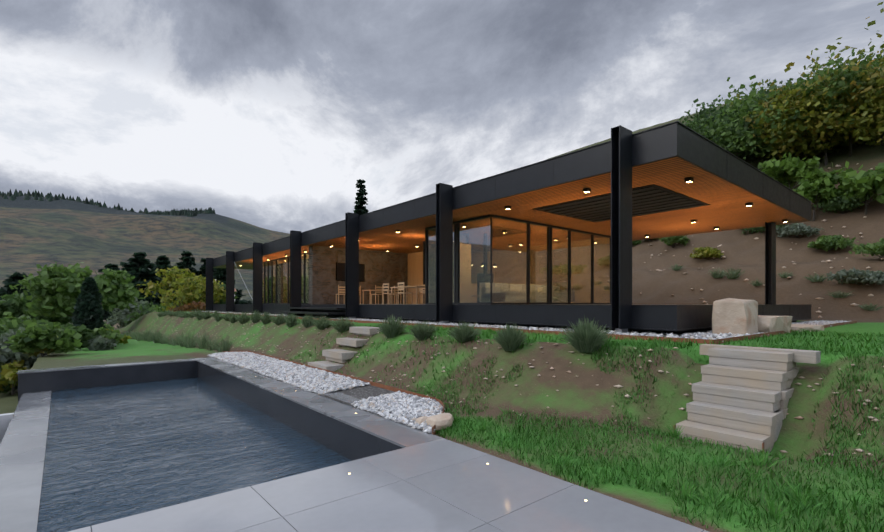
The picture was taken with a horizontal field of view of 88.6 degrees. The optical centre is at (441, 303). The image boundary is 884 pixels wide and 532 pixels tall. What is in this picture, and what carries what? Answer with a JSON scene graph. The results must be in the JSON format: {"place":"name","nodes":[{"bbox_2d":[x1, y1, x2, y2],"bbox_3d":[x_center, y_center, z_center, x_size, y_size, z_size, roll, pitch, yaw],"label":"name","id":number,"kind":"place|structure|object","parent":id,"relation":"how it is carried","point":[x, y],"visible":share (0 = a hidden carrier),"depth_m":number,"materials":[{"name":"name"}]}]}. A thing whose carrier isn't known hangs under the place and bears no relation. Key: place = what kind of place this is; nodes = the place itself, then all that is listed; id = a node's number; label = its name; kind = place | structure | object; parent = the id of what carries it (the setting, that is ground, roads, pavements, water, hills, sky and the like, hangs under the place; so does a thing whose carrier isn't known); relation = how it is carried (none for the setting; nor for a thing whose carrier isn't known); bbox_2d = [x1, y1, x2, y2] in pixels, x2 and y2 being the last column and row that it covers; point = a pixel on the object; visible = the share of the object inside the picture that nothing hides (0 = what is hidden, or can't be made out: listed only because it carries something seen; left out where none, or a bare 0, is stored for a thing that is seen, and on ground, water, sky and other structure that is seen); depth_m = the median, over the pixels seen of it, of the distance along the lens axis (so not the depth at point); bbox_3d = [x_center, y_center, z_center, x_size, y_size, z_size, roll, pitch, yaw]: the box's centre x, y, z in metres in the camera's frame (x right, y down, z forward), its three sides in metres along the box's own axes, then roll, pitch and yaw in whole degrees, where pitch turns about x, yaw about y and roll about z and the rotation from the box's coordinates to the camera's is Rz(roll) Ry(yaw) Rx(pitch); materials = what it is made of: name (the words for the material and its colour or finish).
{"place":"outdoors","nodes":[
{"label":"outdoors","id":0,"kind":"place"},
{"bbox_2d":[0,65,883,531],"bbox_3d":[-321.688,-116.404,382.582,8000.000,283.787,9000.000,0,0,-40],"label":"ground","id":1,"kind":"structure","parent":0,"point":[60,231],"depth_m":12.12,"materials":[{"name":"green plant"}]},
{"bbox_2d":[22,340,54,356],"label":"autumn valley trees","id":2,"kind":"object","parent":1,"relation":"on","point":[37,351],"depth_m":15.53,"materials":[{"name":"green plant"}]},
{"bbox_2d":[0,297,153,379],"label":"bushes","id":3,"kind":"object","parent":1,"relation":"on","point":[99,342],"visible":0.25,"depth_m":18.18,"materials":[{"name":"green plant"}]},
{"bbox_2d":[0,261,178,353],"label":"trees","id":4,"kind":"object","parent":1,"relation":"on","point":[55,289],"visible":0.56,"depth_m":35.13,"materials":[{"name":"green plant"}]},
{"bbox_2d":[0,189,215,216],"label":"ridge conifers","id":5,"kind":"object","parent":1,"relation":"on","point":[184,212],"visible":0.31,"depth_m":1012.34,"materials":[{"name":"green plant"}]},
{"bbox_2d":[0,266,225,390],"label":"yellow tree leaves","id":6,"kind":"object","parent":1,"relation":"on","point":[172,280],"visible":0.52,"depth_m":57.07,"materials":[{"name":"yellow plant"}]},
{"bbox_2d":[0,208,361,394],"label":"valley trees","id":7,"kind":"object","parent":1,"relation":"on","point":[15,304],"depth_m":43.02,"materials":[{"name":"green plant"}]},
{"bbox_2d":[0,179,368,329],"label":"trees","id":8,"kind":"object","parent":1,"relation":"on","point":[89,313],"visible":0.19,"depth_m":108.23,"materials":[{"name":"green plant"}]},
{"bbox_2d":[168,301,205,311],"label":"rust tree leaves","id":9,"kind":"object","parent":1,"relation":"on","point":[189,306],"visible":0.69,"depth_m":42.74,"materials":[{"name":"brown plant"}]},
{"bbox_2d":[0,357,586,531],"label":"pool coping","id":10,"kind":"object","parent":1,"relation":"on","point":[351,433],"depth_m":7.45,"materials":[{"name":"tile"}]},
{"bbox_2d":[37,377,350,531],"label":"pool water","id":11,"kind":"structure","parent":10,"relation":"in","point":[113,452],"depth_m":6.46,"materials":[{"name":"blue liquid"}]},
{"bbox_2d":[68,438,708,531],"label":"terrace tiles","id":12,"kind":"object","parent":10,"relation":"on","point":[442,485],"visible":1,"depth_m":3.59,"materials":[{"name":"grey tile"}]},
{"bbox_2d":[206,355,431,433],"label":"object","id":13,"kind":"structure","parent":1,"relation":"on","point":[365,392],"depth_m":7.88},
{"bbox_2d":[415,416,427,423],"bbox_3d":[-0.238,1.542,5.945,0.247,0.131,0.186,0,0,-40],"label":"rock","id":14,"kind":"object","parent":13,"relation":"on","point":[419,420],"visible":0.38,"depth_m":5.89,"materials":[{"name":"beige stone"}]},
{"bbox_2d":[207,351,444,433],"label":"pool gravel","id":15,"kind":"structure","parent":1,"relation":"on","point":[406,409],"depth_m":8.40,"materials":[{"name":"white gravel"}]},
{"bbox_2d":[426,415,452,430],"bbox_3d":[-0.028,1.522,5.814,0.339,0.182,0.259,0,0,-40],"label":"rock","id":16,"kind":"object","parent":1,"relation":"on","point":[440,421],"visible":0.75,"depth_m":5.72,"materials":[{"name":"beige stone"}]},
{"bbox_2d":[438,413,453,420],"bbox_3d":[0.038,1.527,6.041,0.256,0.147,0.202,0,0,-40],"label":"rock","id":17,"kind":"object","parent":1,"relation":"on","point":[449,414],"visible":0.27,"depth_m":6.02,"materials":[{"name":"beige stone"}]},
{"bbox_2d":[120,308,883,353],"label":"shrubs","id":18,"kind":"object","parent":1,"relation":"on","point":[587,337],"visible":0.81,"depth_m":10.36,"materials":[{"name":"green plant"}]},
{"bbox_2d":[206,121,812,333],"bbox_3d":[-3.178,-1.343,25.578,12.030,4.560,35.700,0,0,-40],"label":"house frame","id":19,"kind":"object","parent":1,"relation":"on","point":[636,186],"visible":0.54,"depth_m":13.26,"materials":[{"name":"black metal"}]},
{"bbox_2d":[263,214,610,304],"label":"glass windows","id":20,"kind":"structure","parent":19,"relation":"in","point":[581,268],"depth_m":18.78,"materials":[{"name":"clear glass"}]},
{"bbox_2d":[336,233,574,303],"bbox_3d":[0.218,-1.433,21.112,6.820,2.900,9.432,0,0,-40],"label":"furniture","id":21,"kind":"object","parent":19,"relation":"in","point":[401,287],"visible":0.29,"depth_m":18.28,"materials":[{"name":"beige fabric"}]},
{"bbox_2d":[147,315,883,458],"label":"bank stones","id":22,"kind":"object","parent":1,"relation":"on","point":[682,408],"visible":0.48,"depth_m":7.04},
{"bbox_2d":[189,311,856,434],"bbox_3d":[-4.802,1.119,24.413,17.154,1.114,38.154,0,0,-40],"label":"corten edging","id":23,"kind":"object","parent":1,"relation":"on","point":[701,341],"visible":0.33,"depth_m":8.54,"materials":[{"name":"brown metal"}]},
{"bbox_2d":[308,326,820,453],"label":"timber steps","id":24,"kind":"structure","parent":1,"relation":"on","point":[742,395],"depth_m":5.60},
{"bbox_2d":[290,323,883,388],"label":"grass","id":25,"kind":"structure","parent":1,"relation":"on","point":[833,341],"depth_m":8.22,"materials":[{"name":"green plant"}]},
{"bbox_2d":[406,337,883,531],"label":"grass","id":26,"kind":"structure","parent":1,"relation":"on","point":[835,503],"depth_m":4.50,"materials":[{"name":"green plant"}]},
{"bbox_2d":[712,298,757,334],"bbox_3d":[6.035,0.309,9.261,1.057,0.880,0.630,0,0,-40],"label":"tall boulder","id":27,"kind":"object","parent":1,"relation":"on","point":[735,316],"visible":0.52,"depth_m":8.95,"materials":[{"name":"beige stone"}]},
{"bbox_2d":[632,47,883,256],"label":"bushes","id":28,"kind":"object","parent":1,"relation":"on","point":[826,243],"visible":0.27,"depth_m":27.95,"materials":[{"name":"green plant"}]},
{"bbox_2d":[632,78,883,284],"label":"slope trees","id":29,"kind":"object","parent":1,"relation":"on","point":[839,203],"depth_m":31.98,"materials":[{"name":"green plant"}]},
{"bbox_2d":[640,163,883,317],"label":"slope stones","id":30,"kind":"object","parent":1,"relation":"on","point":[828,261],"visible":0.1,"depth_m":21.35,"materials":[{"name":"grey stone"}]},
{"bbox_2d":[757,315,791,332],"bbox_3d":[6.992,0.476,9.918,1.520,0.481,0.858,0,0,-40],"label":"boulder","id":31,"kind":"object","parent":1,"relation":"on","point":[772,323],"visible":0.31,"depth_m":9.32,"materials":[{"name":"beige stone"}]},
{"bbox_2d":[669,264,883,310],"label":"shrubs","id":32,"kind":"object","parent":1,"relation":"on","point":[735,275],"visible":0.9,"depth_m":20.11,"materials":[{"name":"green plant"}]},
{"bbox_2d":[690,74,883,258],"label":"bush","id":33,"kind":"object","parent":1,"relation":"on","point":[811,152],"visible":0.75,"depth_m":27.44,"materials":[{"name":"green plant"}]},
{"bbox_2d":[731,2,883,161],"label":"autumn tree leaves","id":34,"kind":"object","parent":1,"relation":"on","point":[875,75],"visible":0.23,"depth_m":26.69,"materials":[{"name":"green plant"}]},
{"bbox_2d":[791,324,823,331],"bbox_3d":[8.296,0.589,10.909,2.011,0.186,1.148,0,0,-40],"label":"flat boulder","id":35,"kind":"object","parent":1,"relation":"on","point":[811,327],"visible":0.38,"depth_m":10.41,"materials":[{"name":"beige stone"}]},
{"bbox_2d":[758,152,883,205],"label":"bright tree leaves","id":36,"kind":"object","parent":1,"relation":"on","point":[810,177],"visible":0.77,"depth_m":23.70,"materials":[{"name":"green plant"}]},
{"bbox_2d":[776,223,883,284],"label":"slope shrubs","id":37,"kind":"object","parent":1,"relation":"on","point":[851,276],"visible":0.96,"depth_m":17.80,"materials":[{"name":"green plant"}]},
{"bbox_2d":[0,0,883,233],"label":"sky","id":38,"kind":"structure","parent":0,"point":[266,114],"materials":[{"name":"grey"}]},
{"bbox_2d":[202,311,849,341],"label":"gravel bed","id":39,"kind":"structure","parent":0,"point":[710,335],"depth_m":10.86,"materials":[{"name":"grey gravel"}]}
]}

